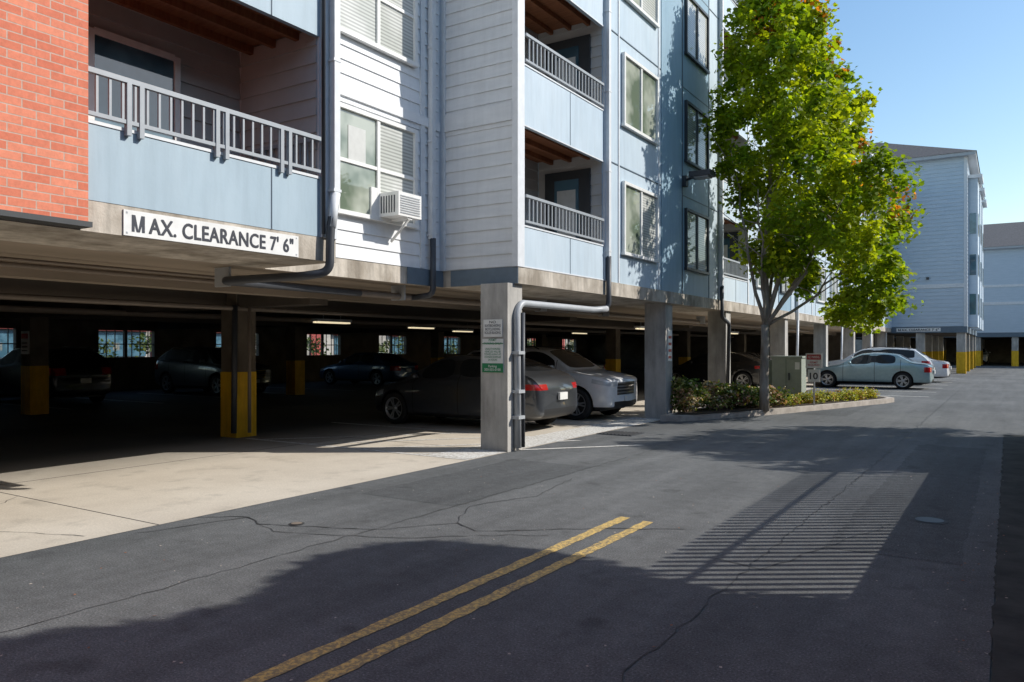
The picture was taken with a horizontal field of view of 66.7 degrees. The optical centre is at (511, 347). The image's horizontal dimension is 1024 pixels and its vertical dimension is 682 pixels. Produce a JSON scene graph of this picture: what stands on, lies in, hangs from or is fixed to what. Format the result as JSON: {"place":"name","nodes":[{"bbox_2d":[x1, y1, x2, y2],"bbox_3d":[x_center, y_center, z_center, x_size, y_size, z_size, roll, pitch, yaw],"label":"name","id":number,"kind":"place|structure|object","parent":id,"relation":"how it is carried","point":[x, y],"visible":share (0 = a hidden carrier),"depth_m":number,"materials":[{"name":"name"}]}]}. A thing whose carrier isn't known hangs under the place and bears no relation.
{"place":"outdoors","nodes":[
{"label":"outdoors","id":0,"kind":"place"},
{"bbox_2d":[0,328,573,357],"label":"windows","id":1,"kind":"structure","parent":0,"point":[102,335],"depth_m":65.34,"materials":[{"name":"glass"}]},
{"bbox_2d":[0,369,822,557],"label":"parking floor","id":2,"kind":"structure","parent":0,"point":[72,470],"depth_m":11.98,"materials":[{"name":"beige concrete"}]},
{"bbox_2d":[0,346,112,401],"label":"parked suv","id":3,"kind":"object","parent":2,"relation":"on","point":[77,372],"visible":0.75,"depth_m":21.95,"materials":[{"name":"black paint"}]},
{"bbox_2d":[155,346,271,395],"bbox_3d":[-10.518,0.776,27.369,4.580,1.649,2.220,0,0,33],"label":"parked suv","id":4,"kind":"object","parent":2,"relation":"on","point":[198,367],"visible":0.73,"depth_m":26.70,"materials":[{"name":"paint"}]},
{"bbox_2d":[319,352,418,385],"bbox_3d":[-6.258,0.892,33.666,4.680,1.415,2.120,0,0,33],"label":"parked sedan","id":5,"kind":"object","parent":2,"relation":"on","point":[377,368],"visible":0.93,"depth_m":32.70,"materials":[{"name":"black paint"}]},
{"bbox_2d":[0,24,896,395],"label":"structure","id":6,"kind":"object","parent":2,"relation":"on","point":[104,240],"visible":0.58,"depth_m":15.55,"materials":[{"name":"grey concrete"}]},
{"bbox_2d":[0,0,92,228],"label":"brick wall","id":7,"kind":"structure","parent":6,"relation":"on","point":[43,111],"depth_m":6.22,"materials":[{"name":"red brick"}]},
{"bbox_2d":[123,209,298,256],"bbox_3d":[-2.913,-1.120,7.771,0.017,0.230,2.020,0,0,33],"label":"clearance sign","id":8,"kind":"object","parent":6,"relation":"attached to","point":[154,226],"visible":1,"depth_m":7.63,"materials":[{"name":"white metal"}]},
{"bbox_2d":[311,315,351,323],"bbox_3d":[-4.573,-0.810,19.773,0.220,0.380,1.200,0,0,33],"label":"garage tube light","id":9,"kind":"object","parent":6,"relation":"hanging from","point":[331,321],"visible":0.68,"depth_m":19.63,"materials":[{"name":"white plastic"}]},
{"bbox_2d":[407,326,435,328],"bbox_3d":[-2.929,-0.810,25.131,0.220,0.380,1.200,0,0,33],"label":"garage tube light","id":10,"kind":"object","parent":6,"relation":"hanging from","point":[413,327],"visible":0.4,"depth_m":24.97,"materials":[{"name":"white plastic"}]},
{"bbox_2d":[0,0,871,447],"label":"pipes","id":11,"kind":"object","parent":6,"relation":"attached to","point":[224,278],"visible":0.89,"depth_m":12.48,"materials":[{"name":"grey metal"}]},
{"bbox_2d":[451,323,473,331],"bbox_3d":[-1.923,-0.810,30.421,0.220,0.380,1.200,0,0,33],"label":"garage tube light","id":12,"kind":"object","parent":6,"relation":"hanging from","point":[462,330],"visible":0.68,"depth_m":30.24,"materials":[{"name":"white plastic"}]},
{"bbox_2d":[88,0,891,327],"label":"facade","id":13,"kind":"structure","parent":6,"relation":"attached to","point":[206,108],"depth_m":12.20,"materials":[{"name":"blue"}]},
{"bbox_2d":[370,187,420,242],"bbox_3d":[-1.720,-1.968,11.536,0.422,0.764,0.690,0,0,33],"label":"air conditioner","id":14,"kind":"object","parent":13,"relation":"attached to","point":[398,206],"visible":1,"depth_m":11.43,"materials":[{"name":"plastic"}]},
{"bbox_2d":[682,169,715,187],"bbox_3d":[4.238,-3.885,17.822,0.750,0.270,0.400,0,0,33],"label":"wall flood light","id":15,"kind":"object","parent":13,"relation":"attached to","point":[704,174],"visible":1,"depth_m":17.67,"materials":[{"name":"grey metal"}]},
{"bbox_2d":[634,326,644,329],"bbox_3d":[4.482,-0.810,26.329,0.220,0.380,1.200,0,0,33],"label":"garage tube light","id":16,"kind":"object","parent":6,"relation":"hanging from","point":[640,327],"visible":0.43,"depth_m":25.87,"materials":[{"name":"white plastic"}]},
{"bbox_2d":[21,283,886,451],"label":"columns","id":17,"kind":"structure","parent":2,"relation":"on","point":[500,300],"depth_m":17.54,"materials":[{"name":"concrete"}]},
{"bbox_2d":[21,331,29,353],"bbox_3d":[-11.613,-0.125,18.552,0.350,0.550,0.030,0,0,33],"label":"garage wall sign","id":18,"kind":"object","parent":17,"relation":"attached to","point":[25,342],"visible":1,"depth_m":18.52,"materials":[{"name":"white metal"}]},
{"bbox_2d":[482,319,503,372],"bbox_3d":[-0.297,-0.030,12.043,0.390,0.820,0.020,0,0,33],"label":"permit parking sign","id":19,"kind":"object","parent":17,"relation":"attached to","point":[492,355],"visible":1,"depth_m":12.03,"materials":[{"name":"white metal"}]},
{"bbox_2d":[668,330,671,360],"bbox_3d":[3.563,-0.050,17.577,0.018,0.700,0.220,0,0,33],"label":"column sign","id":20,"kind":"object","parent":17,"relation":"attached to","point":[669,345],"visible":1,"depth_m":17.57,"materials":[{"name":"white metal"}]},
{"bbox_2d":[375,354,576,424],"bbox_3d":[-0.855,0.865,16.306,4.430,1.470,2.160,0,0,33],"label":"sedan","id":21,"kind":"object","parent":2,"relation":"on","point":[445,387],"visible":0.84,"depth_m":15.54,"materials":[{"name":"grey paint"}]},
{"bbox_2d":[467,346,636,419],"bbox_3d":[0.706,0.776,18.655,4.580,1.649,2.220,0,0,33],"label":"parked suv","id":22,"kind":"object","parent":2,"relation":"on","point":[604,391],"visible":0.4,"depth_m":17.32,"materials":[{"name":"white paint"}]},
{"bbox_2d":[577,353,604,368],"bbox_3d":[1.945,0.892,35.545,4.680,1.415,2.120,0,0,33],"label":"parked sedan","id":23,"kind":"object","parent":2,"relation":"on","point":[600,364],"visible":0.09,"depth_m":34.71,"materials":[{"name":"grey paint"}]},
{"bbox_2d":[672,352,759,386],"bbox_3d":[8.265,0.865,31.507,4.430,1.469,2.160,0,0,33],"label":"parked hatchback","id":24,"kind":"object","parent":2,"relation":"on","point":[745,368],"visible":0.52,"depth_m":30.46,"materials":[{"name":"black paint"}]},
{"bbox_2d":[740,352,769,359],"bbox_3d":[10.957,0.892,35.720,4.680,1.415,2.120,0,0,33],"label":"parked sedan","id":25,"kind":"object","parent":2,"relation":"on","point":[755,354],"visible":0.07,"depth_m":35.24,"materials":[{"name":"grey paint"}]},
{"bbox_2d":[0,362,1023,681],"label":"road","id":26,"kind":"structure","parent":0,"point":[850,544],"depth_m":5.62,"materials":[{"name":"grey asphalt"}]},
{"bbox_2d":[596,430,643,435],"bbox_3d":[2.021,1.590,14.492,0.700,0.020,0.600,0,0,33],"label":"drain grate","id":27,"kind":"object","parent":26,"relation":"on","point":[621,433],"visible":1,"depth_m":14.42,"materials":[{"name":"grey metal"}]},
{"bbox_2d":[660,396,893,421],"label":"planter island","id":28,"kind":"structure","parent":26,"relation":"on","point":[725,412],"depth_m":18.66,"materials":[{"name":"concrete"}]},
{"bbox_2d":[670,375,793,412],"bbox_3d":[5.137,1.093,18.673,4.001,0.975,1.191,0,0,-34],"label":"hydrangea shrub","id":29,"kind":"object","parent":28,"relation":"on","point":[726,396],"visible":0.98,"depth_m":18.19,"materials":[{"name":"green plant"}]},
{"bbox_2d":[769,356,805,394],"bbox_3d":[7.757,0.840,22.095,1.080,1.220,0.670,0,0,33],"label":"utility box","id":30,"kind":"object","parent":28,"relation":"on","point":[788,372],"visible":0.74,"depth_m":21.79,"materials":[{"name":"paint"}]},
{"bbox_2d":[806,353,821,404],"bbox_3d":[7.720,0.820,19.883,0.400,1.360,0.061,0,0,33],"label":"speed limit sign","id":31,"kind":"object","parent":28,"relation":"on","point":[813,360],"visible":1,"depth_m":19.87,"materials":[{"name":"white metal"}]},
{"bbox_2d":[699,0,930,410],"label":"maple tree","id":32,"kind":"object","parent":28,"relation":"on","point":[828,141],"visible":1,"depth_m":17.49,"materials":[{"name":"green plant"}]},
{"bbox_2d":[769,386,879,406],"bbox_3d":[8.561,1.328,21.175,5.571,0.543,0.888,0,0,-40],"label":"hedge","id":33,"kind":"object","parent":28,"relation":"on","point":[820,396],"visible":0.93,"depth_m":21.04,"materials":[{"name":"green plant"}]},
{"bbox_2d":[815,352,934,388],"bbox_3d":[14.412,0.892,31.377,4.680,1.416,2.120,0,0,33],"label":"parked sedan","id":34,"kind":"object","parent":26,"relation":"on","point":[899,371],"visible":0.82,"depth_m":30.46,"materials":[{"name":"silver paint"}]},
{"bbox_2d":[828,347,934,369],"bbox_3d":[16.247,0.776,34.714,4.580,1.649,2.220,0,0,33],"label":"parked suv","id":35,"kind":"object","parent":26,"relation":"on","point":[916,355],"visible":0.34,"depth_m":33.68,"materials":[{"name":"white paint"}]},
{"bbox_2d":[832,382,951,396],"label":"parking stall lines","id":36,"kind":"object","parent":26,"relation":"on","point":[906,391],"visible":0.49,"depth_m":29.09,"materials":[{"name":"white paint"}]},
{"bbox_2d":[855,143,986,373],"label":"apartment building","id":37,"kind":"structure","parent":26,"relation":"on","point":[942,255],"depth_m":49.00,"materials":[{"name":"blue"}]},
{"bbox_2d":[896,328,940,331],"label":"clearance sign","id":38,"kind":"object","parent":37,"relation":"attached to","point":[916,329],"visible":1,"depth_m":49.35,"materials":[{"name":"white metal"}]},
{"bbox_2d":[926,355,951,377],"bbox_3d":[18.469,0.892,37.447,4.680,1.415,2.120,0,0,33],"label":"parked sedan","id":39,"kind":"object","parent":26,"relation":"on","point":[942,369],"visible":0.26,"depth_m":35.73,"materials":[{"name":"white paint"}]},
{"bbox_2d":[855,222,1023,365],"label":"apartment building","id":40,"kind":"structure","parent":26,"relation":"on","point":[1000,337],"depth_m":68.02,"materials":[{"name":"blue"}]},
{"bbox_2d":[983,347,990,363],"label":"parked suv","id":41,"kind":"object","parent":26,"relation":"on","point":[985,355],"visible":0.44,"depth_m":75.42,"materials":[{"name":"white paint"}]},
{"bbox_2d":[1,386,1023,681],"bbox_3d":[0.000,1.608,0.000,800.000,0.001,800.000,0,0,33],"label":"ground","id":42,"kind":"structure","parent":0,"point":[573,438],"depth_m":6.91,"materials":[{"name":"grey asphalt"}]},
{"bbox_2d":[99,332,573,356],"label":"distant hedge","id":43,"kind":"object","parent":42,"relation":"on","point":[312,350],"visible":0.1,"depth_m":62.06,"materials":[{"name":"green plant"}]},
{"bbox_2d":[989,435,1023,681],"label":"planting strip","id":44,"kind":"object","parent":42,"relation":"on","point":[1006,653],"visible":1,"depth_m":5.48,"materials":[{"name":"soil"}]},
{"bbox_2d":[855,340,861,351],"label":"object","id":45,"kind":"structure","parent":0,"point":[858,345],"depth_m":115.47,"materials":[{"name":"grey"}]},
{"bbox_2d":[793,0,1023,224],"label":"sky","id":46,"kind":"structure","parent":0,"point":[950,73],"materials":[{"name":"blue"}]}
]}

